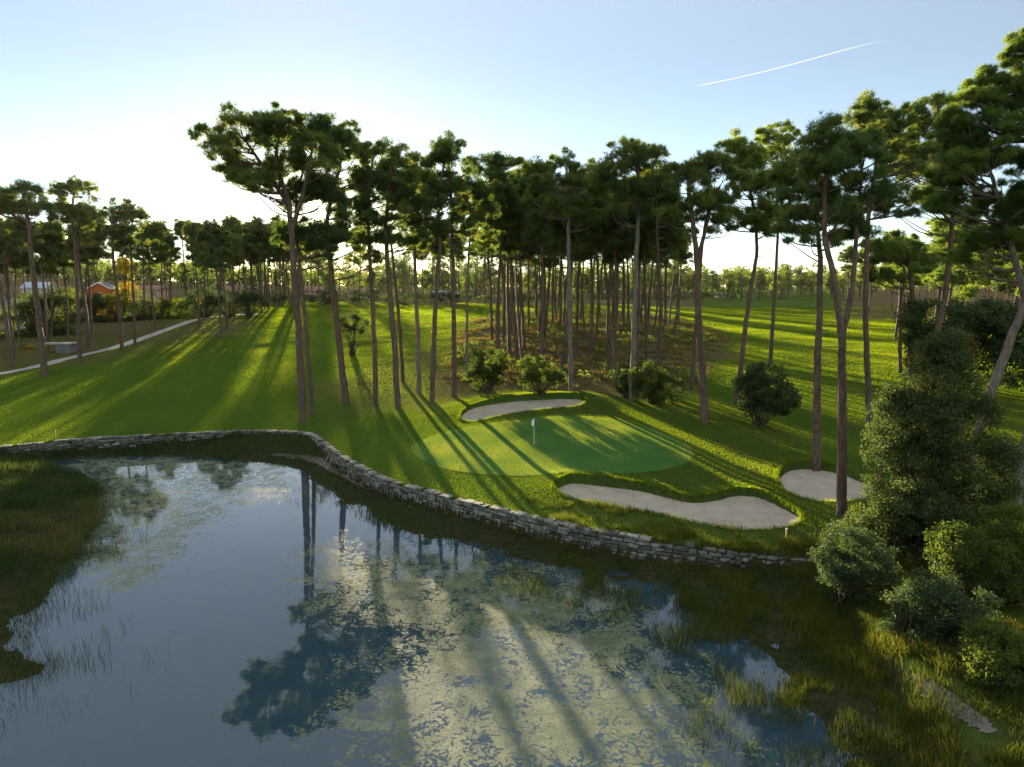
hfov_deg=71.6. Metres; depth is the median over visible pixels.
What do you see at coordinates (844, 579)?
bush
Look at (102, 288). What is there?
house
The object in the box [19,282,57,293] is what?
house
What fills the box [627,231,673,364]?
pine tree
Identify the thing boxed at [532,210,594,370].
pine tree
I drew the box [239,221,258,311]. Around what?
pine tree
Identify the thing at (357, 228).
pine tree
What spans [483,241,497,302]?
pine tree
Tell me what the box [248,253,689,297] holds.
distant pines
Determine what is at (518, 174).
pine tree
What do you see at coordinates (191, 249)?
pine tree
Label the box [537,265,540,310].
pine tree
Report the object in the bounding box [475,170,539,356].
pine tree
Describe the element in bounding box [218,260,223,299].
pine tree
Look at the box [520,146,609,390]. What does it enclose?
pine tree
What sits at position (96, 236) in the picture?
pine tree
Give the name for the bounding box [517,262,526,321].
pine tree
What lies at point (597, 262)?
pine tree
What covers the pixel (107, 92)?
sky
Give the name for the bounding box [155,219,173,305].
pine tree
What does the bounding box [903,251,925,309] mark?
pine tree
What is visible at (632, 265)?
pine tree
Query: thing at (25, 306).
shrub
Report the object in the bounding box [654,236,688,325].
pine tree
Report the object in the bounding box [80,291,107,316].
shrub
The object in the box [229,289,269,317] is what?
shrub
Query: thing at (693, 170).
pine tree
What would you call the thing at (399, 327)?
pine tree
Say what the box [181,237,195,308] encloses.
pine tree
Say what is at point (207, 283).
pine tree
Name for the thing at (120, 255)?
pine tree
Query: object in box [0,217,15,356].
pine tree
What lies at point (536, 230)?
pine tree
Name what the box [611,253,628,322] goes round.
pine tree
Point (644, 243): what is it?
pine tree
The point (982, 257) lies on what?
pine tree
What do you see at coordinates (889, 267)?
pine tree
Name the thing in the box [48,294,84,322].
shrub
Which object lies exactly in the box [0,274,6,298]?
pine tree
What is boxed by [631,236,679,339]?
pine tree
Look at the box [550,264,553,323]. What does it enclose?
pine tree
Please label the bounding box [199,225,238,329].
pine tree
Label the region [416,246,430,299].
pine tree
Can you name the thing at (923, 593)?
bush
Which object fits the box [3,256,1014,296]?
distant woods
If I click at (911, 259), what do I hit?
pine tree
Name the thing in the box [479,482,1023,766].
reeds
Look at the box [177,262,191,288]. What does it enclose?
pine tree
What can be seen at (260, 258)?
pine tree
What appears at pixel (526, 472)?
putting green
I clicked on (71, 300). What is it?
shrub
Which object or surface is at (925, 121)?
pine tree
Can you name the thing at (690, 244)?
pine tree
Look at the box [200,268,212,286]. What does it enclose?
pine tree
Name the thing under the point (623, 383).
bush
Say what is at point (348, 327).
tree
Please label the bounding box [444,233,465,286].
pine tree
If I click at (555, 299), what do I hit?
pine tree
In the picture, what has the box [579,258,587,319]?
pine tree
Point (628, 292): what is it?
pine tree
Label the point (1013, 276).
pine tree
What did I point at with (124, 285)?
broadleaf tree
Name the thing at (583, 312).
pine tree
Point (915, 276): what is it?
pine tree
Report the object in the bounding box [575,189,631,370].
pine tree
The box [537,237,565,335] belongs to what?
pine tree
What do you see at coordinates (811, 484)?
sand bunker
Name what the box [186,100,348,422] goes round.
pine tree
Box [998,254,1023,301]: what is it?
pine tree
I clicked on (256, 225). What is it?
pine tree
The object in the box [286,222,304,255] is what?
pine tree
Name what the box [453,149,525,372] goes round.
pine tree
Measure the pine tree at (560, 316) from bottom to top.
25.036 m
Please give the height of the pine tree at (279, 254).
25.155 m
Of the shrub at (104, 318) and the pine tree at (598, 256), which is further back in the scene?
the shrub at (104, 318)
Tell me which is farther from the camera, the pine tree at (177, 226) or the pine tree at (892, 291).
the pine tree at (892, 291)
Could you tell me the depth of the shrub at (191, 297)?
172.95 m
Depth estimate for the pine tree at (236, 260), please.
168.48 m
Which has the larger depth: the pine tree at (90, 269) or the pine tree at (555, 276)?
the pine tree at (90, 269)
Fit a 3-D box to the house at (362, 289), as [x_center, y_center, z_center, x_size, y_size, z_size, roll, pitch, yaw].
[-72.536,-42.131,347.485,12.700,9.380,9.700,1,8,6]
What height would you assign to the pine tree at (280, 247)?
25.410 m
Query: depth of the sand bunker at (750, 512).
40.93 m
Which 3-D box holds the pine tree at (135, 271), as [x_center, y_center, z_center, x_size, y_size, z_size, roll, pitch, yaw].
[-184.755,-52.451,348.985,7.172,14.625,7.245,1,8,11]
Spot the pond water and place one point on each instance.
(270, 627)
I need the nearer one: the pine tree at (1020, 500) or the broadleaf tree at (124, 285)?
the pine tree at (1020, 500)
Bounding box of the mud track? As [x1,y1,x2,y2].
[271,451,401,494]
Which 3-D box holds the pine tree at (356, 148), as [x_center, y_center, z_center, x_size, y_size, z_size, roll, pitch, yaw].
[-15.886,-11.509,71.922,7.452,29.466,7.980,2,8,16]
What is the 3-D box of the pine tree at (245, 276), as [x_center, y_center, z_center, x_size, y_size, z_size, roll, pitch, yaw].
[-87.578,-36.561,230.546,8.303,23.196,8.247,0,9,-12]
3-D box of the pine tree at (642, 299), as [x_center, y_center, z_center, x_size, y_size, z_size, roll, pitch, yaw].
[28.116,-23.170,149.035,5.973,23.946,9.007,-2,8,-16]
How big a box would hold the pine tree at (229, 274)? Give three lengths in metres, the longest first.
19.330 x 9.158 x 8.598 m
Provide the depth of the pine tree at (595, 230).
97.04 m
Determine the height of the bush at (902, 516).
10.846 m
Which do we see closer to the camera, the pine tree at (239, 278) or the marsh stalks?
the marsh stalks
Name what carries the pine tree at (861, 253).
on the ground at (824, 707)
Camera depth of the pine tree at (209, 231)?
132.79 m
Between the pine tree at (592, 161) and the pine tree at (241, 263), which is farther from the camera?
the pine tree at (241, 263)
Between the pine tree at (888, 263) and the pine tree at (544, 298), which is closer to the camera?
the pine tree at (544, 298)
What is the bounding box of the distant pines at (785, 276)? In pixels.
[625,262,876,300]
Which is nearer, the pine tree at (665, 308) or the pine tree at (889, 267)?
the pine tree at (665, 308)
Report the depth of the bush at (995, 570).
27.66 m
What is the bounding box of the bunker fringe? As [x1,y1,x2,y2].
[457,391,868,530]
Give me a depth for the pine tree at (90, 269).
280.15 m
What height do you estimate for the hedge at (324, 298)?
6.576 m
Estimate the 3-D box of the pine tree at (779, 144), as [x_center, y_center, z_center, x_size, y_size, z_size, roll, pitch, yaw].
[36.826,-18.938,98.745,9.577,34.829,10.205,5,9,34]
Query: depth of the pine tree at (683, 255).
133.90 m
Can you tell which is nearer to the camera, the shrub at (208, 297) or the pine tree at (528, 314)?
the pine tree at (528, 314)
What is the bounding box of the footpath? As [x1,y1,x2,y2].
[0,314,244,374]
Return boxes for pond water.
[0,455,880,766]
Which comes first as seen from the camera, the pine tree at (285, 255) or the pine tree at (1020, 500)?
the pine tree at (1020, 500)
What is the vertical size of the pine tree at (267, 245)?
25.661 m
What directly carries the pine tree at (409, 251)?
on the ground at (824, 707)
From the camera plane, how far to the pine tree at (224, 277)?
316.42 m
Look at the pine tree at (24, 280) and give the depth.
168.47 m
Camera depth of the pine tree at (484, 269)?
303.16 m
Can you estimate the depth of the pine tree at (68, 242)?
134.08 m
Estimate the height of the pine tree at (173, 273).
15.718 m
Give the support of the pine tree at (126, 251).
on the ground at (824, 707)
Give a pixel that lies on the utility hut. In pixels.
(65, 347)
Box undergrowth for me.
[450,309,726,380]
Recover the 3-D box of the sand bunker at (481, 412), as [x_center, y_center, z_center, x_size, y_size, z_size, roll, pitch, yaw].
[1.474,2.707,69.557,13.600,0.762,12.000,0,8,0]
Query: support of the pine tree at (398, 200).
on the ground at (824, 707)
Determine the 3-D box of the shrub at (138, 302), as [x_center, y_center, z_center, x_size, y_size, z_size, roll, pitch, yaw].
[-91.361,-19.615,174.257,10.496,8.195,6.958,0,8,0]
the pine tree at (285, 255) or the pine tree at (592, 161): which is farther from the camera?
the pine tree at (285, 255)
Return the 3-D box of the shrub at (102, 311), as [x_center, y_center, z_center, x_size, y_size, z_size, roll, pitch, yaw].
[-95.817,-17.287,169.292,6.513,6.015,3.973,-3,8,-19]
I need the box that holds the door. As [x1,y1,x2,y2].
[60,346,65,352]
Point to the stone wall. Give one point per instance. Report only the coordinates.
(430, 495)
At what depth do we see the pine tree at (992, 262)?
128.61 m
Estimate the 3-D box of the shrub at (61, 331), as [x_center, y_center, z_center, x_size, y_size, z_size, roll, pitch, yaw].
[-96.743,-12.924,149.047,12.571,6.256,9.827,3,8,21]
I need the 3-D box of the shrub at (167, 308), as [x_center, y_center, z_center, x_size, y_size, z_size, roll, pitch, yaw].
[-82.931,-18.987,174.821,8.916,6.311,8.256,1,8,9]
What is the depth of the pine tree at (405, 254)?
303.89 m
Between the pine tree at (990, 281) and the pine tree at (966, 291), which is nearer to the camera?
the pine tree at (966, 291)
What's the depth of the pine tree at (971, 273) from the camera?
142.87 m
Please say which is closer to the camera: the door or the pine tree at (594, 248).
the pine tree at (594, 248)
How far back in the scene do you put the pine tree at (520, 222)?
90.21 m
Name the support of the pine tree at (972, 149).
on the ground at (824, 707)
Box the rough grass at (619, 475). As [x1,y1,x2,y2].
[168,391,943,587]
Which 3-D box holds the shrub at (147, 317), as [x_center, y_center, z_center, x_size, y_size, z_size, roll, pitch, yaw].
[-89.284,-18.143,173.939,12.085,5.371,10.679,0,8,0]
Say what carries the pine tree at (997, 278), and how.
on the ground at (824, 707)
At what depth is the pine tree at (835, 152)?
35.86 m
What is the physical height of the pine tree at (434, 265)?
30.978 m
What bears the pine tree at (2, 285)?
on the ground at (824, 707)
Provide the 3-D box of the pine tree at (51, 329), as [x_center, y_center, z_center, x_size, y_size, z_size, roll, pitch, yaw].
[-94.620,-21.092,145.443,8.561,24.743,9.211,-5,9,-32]
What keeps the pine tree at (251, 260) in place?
on the ground at (824, 707)
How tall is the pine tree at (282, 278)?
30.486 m
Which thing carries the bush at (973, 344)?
on the ground at (824, 707)
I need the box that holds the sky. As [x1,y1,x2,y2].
[0,0,1023,286]
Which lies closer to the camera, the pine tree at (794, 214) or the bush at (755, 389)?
the pine tree at (794, 214)
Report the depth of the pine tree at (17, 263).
111.59 m
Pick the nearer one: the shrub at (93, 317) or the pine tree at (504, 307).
the pine tree at (504, 307)
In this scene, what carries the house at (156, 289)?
on the ground at (824, 707)
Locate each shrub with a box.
[0,305,34,334]
[0,327,55,337]
[6,292,54,334]
[12,308,84,335]
[20,286,65,334]
[20,344,36,349]
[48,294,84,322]
[57,286,81,318]
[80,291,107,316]
[81,304,123,321]
[89,314,132,321]
[96,299,122,322]
[98,290,124,317]
[117,299,169,319]
[119,288,159,315]
[154,294,190,318]
[175,287,230,317]
[199,287,257,317]
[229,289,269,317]
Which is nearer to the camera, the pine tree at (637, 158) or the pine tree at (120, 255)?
the pine tree at (637, 158)
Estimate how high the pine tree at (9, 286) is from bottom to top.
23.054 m
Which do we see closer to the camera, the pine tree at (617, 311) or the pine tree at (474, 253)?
the pine tree at (617, 311)
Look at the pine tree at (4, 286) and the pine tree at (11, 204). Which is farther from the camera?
the pine tree at (4, 286)
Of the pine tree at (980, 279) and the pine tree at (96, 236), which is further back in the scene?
the pine tree at (980, 279)
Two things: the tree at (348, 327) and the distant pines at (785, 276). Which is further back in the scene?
the distant pines at (785, 276)
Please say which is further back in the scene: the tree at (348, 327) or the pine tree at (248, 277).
the pine tree at (248, 277)
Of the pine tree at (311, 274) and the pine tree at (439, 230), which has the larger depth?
the pine tree at (311, 274)
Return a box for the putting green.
[411,416,692,475]
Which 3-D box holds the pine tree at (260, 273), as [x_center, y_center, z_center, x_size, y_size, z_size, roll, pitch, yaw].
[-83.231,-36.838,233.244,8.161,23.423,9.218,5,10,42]
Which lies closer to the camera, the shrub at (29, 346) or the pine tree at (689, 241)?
the shrub at (29, 346)
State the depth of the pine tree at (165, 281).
214.09 m
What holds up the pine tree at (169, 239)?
on the ground at (824, 707)
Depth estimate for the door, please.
121.51 m
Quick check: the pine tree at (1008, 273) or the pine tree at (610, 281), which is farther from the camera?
the pine tree at (610, 281)
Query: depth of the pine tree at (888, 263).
210.35 m
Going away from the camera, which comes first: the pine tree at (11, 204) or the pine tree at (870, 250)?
the pine tree at (11, 204)
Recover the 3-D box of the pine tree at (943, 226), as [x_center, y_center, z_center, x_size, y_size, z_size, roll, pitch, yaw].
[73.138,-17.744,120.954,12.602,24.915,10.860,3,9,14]
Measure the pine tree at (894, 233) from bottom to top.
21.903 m
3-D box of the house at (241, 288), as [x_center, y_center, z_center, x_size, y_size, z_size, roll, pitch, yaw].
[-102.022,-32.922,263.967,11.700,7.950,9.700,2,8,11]
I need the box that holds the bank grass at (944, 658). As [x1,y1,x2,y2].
[636,531,1023,766]
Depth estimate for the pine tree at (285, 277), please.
256.51 m
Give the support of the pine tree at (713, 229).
on the ground at (824, 707)
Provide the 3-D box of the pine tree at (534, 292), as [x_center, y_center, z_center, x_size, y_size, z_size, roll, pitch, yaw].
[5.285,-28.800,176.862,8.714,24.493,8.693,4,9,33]
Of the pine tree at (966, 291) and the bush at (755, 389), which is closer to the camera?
the bush at (755, 389)
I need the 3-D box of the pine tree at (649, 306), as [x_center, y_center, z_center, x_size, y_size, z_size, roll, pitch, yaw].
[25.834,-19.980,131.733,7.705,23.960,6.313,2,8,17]
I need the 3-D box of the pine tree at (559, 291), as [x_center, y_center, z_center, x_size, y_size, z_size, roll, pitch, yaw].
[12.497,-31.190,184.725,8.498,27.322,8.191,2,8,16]
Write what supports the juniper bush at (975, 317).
on the ground at (824, 707)
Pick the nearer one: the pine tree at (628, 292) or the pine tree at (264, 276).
the pine tree at (628, 292)
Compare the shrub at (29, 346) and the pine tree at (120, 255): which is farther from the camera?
the pine tree at (120, 255)
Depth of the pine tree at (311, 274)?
308.98 m
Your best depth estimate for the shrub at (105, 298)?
172.91 m
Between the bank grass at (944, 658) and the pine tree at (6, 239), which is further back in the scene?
the pine tree at (6, 239)
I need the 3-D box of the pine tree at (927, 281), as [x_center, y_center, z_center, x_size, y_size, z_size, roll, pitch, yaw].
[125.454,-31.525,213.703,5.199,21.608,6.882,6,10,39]
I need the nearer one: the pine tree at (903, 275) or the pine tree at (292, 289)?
the pine tree at (903, 275)
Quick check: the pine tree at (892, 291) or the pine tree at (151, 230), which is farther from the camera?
the pine tree at (892, 291)
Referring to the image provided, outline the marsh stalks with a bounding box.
[0,478,334,733]
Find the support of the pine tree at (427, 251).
on the ground at (824, 707)
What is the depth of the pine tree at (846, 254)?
202.96 m
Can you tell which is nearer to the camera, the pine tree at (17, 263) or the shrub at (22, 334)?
the pine tree at (17, 263)
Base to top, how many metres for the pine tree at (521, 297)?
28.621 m
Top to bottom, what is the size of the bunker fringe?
1.577 m
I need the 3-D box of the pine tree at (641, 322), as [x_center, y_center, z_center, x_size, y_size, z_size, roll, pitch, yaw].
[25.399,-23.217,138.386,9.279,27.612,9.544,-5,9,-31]
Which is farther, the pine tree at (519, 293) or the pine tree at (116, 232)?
the pine tree at (519, 293)
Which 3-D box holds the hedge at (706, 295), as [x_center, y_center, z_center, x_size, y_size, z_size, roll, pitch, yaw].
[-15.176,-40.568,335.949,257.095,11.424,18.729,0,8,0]
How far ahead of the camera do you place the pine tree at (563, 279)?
180.16 m
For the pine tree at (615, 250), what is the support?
on the ground at (824, 707)
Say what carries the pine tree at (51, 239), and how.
on the ground at (824, 707)
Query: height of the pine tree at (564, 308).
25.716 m
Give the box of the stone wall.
[0,429,814,569]
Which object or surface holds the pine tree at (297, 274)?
on the ground at (824, 707)
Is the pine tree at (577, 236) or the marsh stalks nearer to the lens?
the marsh stalks
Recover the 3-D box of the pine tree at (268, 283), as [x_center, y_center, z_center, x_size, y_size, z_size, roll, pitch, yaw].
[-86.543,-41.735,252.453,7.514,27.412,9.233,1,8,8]
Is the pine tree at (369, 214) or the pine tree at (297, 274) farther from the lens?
the pine tree at (297, 274)
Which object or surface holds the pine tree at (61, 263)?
on the ground at (824, 707)
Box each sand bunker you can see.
[462,399,583,420]
[559,484,798,529]
[779,469,870,500]
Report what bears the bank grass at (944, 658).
on the ground at (824, 707)
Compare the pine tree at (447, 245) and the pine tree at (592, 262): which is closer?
the pine tree at (592, 262)
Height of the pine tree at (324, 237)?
29.127 m
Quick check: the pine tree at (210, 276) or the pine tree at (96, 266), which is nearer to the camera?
the pine tree at (96, 266)
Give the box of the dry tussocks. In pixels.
[435,310,733,387]
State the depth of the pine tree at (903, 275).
91.31 m
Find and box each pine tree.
[0,179,63,376]
[0,206,27,366]
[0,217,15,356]
[0,222,29,359]
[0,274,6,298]
[1,268,3,297]
[3,267,11,298]
[8,239,44,349]
[21,266,27,296]
[22,219,63,349]
[28,220,63,336]
[43,231,73,339]
[44,174,102,362]
[50,220,65,313]
[60,219,98,320]
[68,201,110,347]
[80,227,110,336]
[81,260,99,285]
[88,246,100,281]
[89,242,101,282]
[98,195,143,349]
[102,224,133,274]
[107,226,130,257]
[115,205,159,345]
[127,262,142,285]
[128,244,156,316]
[132,219,170,328]
[141,264,153,284]
[150,231,180,312]
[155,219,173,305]
[160,258,179,281]
[162,254,176,301]
[168,217,191,314]
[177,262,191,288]
[181,221,203,326]
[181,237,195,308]
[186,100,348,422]
[189,240,211,319]
[190,253,210,311]
[192,218,239,337]
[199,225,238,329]
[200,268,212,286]
[214,269,229,281]
[217,227,241,319]
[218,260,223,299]
[220,214,245,314]
[220,265,237,285]
[228,237,250,299]
[238,234,243,306]
[238,257,251,294]
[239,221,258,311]
[240,266,250,281]
[241,235,258,311]
[242,259,248,291]
[245,214,279,311]
[246,220,274,310]
[258,223,276,307]
[258,257,267,303]
[259,254,275,304]
[262,223,285,308]
[266,214,284,303]
[266,248,287,306]
[267,259,270,301]
[268,111,357,415]
[268,225,286,307]
[274,241,290,307]
[276,259,287,301]
[280,262,283,299]
[281,218,284,293]
[284,241,303,306]
[286,221,300,300]
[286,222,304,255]
[307,252,320,293]
[308,248,326,299]
[318,117,384,404]
[344,225,365,298]
[348,135,414,404]
[372,139,433,407]
[390,214,428,381]
[401,245,420,292]
[402,149,445,392]
[404,230,429,272]
[409,135,469,401]
[412,127,501,396]
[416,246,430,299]
[421,238,436,301]
[425,251,434,282]
[433,235,455,302]
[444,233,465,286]
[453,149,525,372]
[454,200,538,341]
[455,234,466,301]
[455,239,466,299]
[466,236,490,297]
[471,230,490,303]
[473,229,484,295]
[474,222,513,353]
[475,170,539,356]
[481,229,524,340]
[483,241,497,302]
[483,243,512,333]
[486,158,543,360]
[493,201,537,364]
[499,169,529,347]
[500,251,513,291]
[515,179,575,376]
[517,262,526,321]
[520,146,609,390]
[525,243,550,350]
[527,263,533,325]
[531,267,538,312]
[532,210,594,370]
[534,256,546,333]
[534,266,537,317]
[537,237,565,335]
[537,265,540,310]
[546,254,566,313]
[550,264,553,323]
[551,265,556,318]
[554,189,609,362]
[555,235,562,327]
[557,234,586,308]
[557,259,560,312]
[558,270,566,323]
[561,154,601,357]
[562,255,571,307]
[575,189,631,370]
[577,238,600,347]
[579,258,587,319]
[580,243,588,332]
[584,255,595,273]
[585,133,673,399]
[591,189,654,375]
[595,191,608,340]
[595,245,612,333]
[595,253,600,321]
[599,174,630,322]
[601,254,611,297]
[604,245,626,343]
[608,263,626,317]
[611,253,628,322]
[622,248,632,320]
[622,253,631,331]
[624,167,686,363]
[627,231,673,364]
[630,255,640,286]
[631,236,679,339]
[638,241,655,329]
[639,165,688,367]
[641,265,646,319]
[647,242,669,333]
[653,145,754,423]
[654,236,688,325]
[655,231,693,336]
[662,224,688,328]
[669,232,692,323]
[672,242,691,319]
[681,183,743,389]
[706,126,787,404]
[741,118,803,364]
[766,145,866,471]
[790,109,905,517]
[837,245,863,295]
[841,88,945,422]
[858,235,941,376]
[858,239,876,284]
[860,238,879,312]
[869,252,907,372]
[876,236,924,323]
[877,237,913,298]
[878,88,990,337]
[881,227,927,339]
[881,260,898,295]
[883,263,894,308]
[901,214,981,319]
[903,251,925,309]
[919,26,1023,464]
[921,224,985,319]
[924,243,934,305]
[925,216,1000,333]
[936,226,1001,328]
[960,251,989,286]
[961,254,989,306]
[974,247,1002,299]
[985,251,1023,305]
[988,251,1003,299]
[989,251,1021,336]
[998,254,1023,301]
[1011,183,1023,505]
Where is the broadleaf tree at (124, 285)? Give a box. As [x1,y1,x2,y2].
[113,257,139,318]
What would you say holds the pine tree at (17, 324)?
on the ground at (824, 707)
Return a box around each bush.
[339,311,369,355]
[464,347,510,391]
[514,354,568,394]
[613,368,636,398]
[623,359,687,404]
[731,360,804,426]
[806,519,903,607]
[839,325,1023,568]
[872,559,1003,646]
[892,296,1023,391]
[901,334,981,533]
[922,492,1023,611]
[953,615,1023,695]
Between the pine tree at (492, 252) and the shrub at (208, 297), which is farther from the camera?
the shrub at (208, 297)
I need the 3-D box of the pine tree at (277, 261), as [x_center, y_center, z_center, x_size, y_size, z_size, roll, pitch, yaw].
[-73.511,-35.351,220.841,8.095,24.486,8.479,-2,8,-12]
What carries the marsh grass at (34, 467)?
on the ground at (824, 707)
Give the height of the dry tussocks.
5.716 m
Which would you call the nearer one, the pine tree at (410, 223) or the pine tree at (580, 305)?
the pine tree at (410, 223)
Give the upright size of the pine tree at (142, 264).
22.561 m
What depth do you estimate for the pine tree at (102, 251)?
143.82 m
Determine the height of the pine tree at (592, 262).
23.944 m
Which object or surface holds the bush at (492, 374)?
on the ground at (824, 707)
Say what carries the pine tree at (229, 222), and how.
on the ground at (824, 707)
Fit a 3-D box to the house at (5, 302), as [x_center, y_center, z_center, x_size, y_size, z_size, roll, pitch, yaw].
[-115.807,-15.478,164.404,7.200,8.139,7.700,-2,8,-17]
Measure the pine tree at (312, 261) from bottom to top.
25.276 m
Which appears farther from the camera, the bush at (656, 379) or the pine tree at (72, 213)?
the pine tree at (72, 213)
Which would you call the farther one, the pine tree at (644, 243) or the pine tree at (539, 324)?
the pine tree at (539, 324)
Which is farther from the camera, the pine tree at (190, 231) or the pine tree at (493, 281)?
the pine tree at (493, 281)
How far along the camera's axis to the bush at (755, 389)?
61.00 m
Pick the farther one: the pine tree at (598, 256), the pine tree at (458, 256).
the pine tree at (458, 256)
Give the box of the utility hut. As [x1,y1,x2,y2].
[45,342,76,352]
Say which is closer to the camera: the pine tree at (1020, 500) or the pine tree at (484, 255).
the pine tree at (1020, 500)
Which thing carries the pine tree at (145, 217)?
on the ground at (824, 707)
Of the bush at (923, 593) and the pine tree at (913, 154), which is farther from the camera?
the pine tree at (913, 154)
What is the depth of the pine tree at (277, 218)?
238.17 m
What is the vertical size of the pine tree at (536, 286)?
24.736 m
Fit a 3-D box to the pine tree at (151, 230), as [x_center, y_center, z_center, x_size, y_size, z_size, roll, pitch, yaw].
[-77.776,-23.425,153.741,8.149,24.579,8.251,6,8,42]
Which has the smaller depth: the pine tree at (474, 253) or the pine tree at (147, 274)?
the pine tree at (474, 253)
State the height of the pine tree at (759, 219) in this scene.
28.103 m
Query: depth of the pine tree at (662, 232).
85.81 m
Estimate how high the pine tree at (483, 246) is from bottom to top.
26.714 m
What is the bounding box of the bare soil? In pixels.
[909,672,996,732]
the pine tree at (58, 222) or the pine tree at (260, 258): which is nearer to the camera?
the pine tree at (58, 222)
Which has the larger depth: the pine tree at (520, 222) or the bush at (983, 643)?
the pine tree at (520, 222)
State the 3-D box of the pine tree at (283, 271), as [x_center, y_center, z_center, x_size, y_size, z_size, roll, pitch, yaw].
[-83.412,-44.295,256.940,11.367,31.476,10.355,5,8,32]
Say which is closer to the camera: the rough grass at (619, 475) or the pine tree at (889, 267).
the rough grass at (619, 475)
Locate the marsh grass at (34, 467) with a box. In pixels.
[0,427,887,694]
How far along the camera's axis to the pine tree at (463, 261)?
306.01 m
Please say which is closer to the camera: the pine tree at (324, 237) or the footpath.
the pine tree at (324, 237)
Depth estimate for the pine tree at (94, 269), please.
200.20 m
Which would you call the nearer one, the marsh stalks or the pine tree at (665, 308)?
the marsh stalks
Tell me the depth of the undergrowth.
129.31 m
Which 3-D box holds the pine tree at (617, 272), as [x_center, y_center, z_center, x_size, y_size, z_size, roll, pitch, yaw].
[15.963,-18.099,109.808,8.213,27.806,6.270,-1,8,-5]
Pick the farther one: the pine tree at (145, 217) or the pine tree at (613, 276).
the pine tree at (145, 217)
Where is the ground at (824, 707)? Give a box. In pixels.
[0,275,1023,766]
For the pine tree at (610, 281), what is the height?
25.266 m
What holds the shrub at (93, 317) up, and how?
on the ground at (824, 707)
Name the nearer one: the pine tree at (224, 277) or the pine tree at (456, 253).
the pine tree at (456, 253)
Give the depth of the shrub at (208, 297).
172.69 m
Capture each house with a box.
[0,299,30,329]
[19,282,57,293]
[87,282,119,318]
[134,285,168,303]
[215,284,258,300]
[304,286,325,297]
[348,288,377,297]
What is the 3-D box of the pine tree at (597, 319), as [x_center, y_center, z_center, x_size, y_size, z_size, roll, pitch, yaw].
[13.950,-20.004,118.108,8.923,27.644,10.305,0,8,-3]
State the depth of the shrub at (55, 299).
148.11 m
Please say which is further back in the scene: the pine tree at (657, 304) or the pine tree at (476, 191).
the pine tree at (657, 304)
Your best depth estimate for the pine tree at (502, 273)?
139.84 m
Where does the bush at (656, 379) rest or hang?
on the ground at (824, 707)
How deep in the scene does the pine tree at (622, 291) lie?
171.99 m
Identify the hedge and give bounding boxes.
[255,286,747,300]
[256,289,527,304]
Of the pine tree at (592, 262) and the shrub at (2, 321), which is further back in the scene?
the pine tree at (592, 262)
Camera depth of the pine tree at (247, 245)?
179.42 m
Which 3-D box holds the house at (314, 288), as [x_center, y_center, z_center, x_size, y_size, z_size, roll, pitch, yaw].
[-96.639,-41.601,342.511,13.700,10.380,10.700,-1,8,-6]
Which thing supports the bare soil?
on the ground at (824, 707)
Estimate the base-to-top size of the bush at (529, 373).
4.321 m
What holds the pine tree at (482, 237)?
on the ground at (824, 707)
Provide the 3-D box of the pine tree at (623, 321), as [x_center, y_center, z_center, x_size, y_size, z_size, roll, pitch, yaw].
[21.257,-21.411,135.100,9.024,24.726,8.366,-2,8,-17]

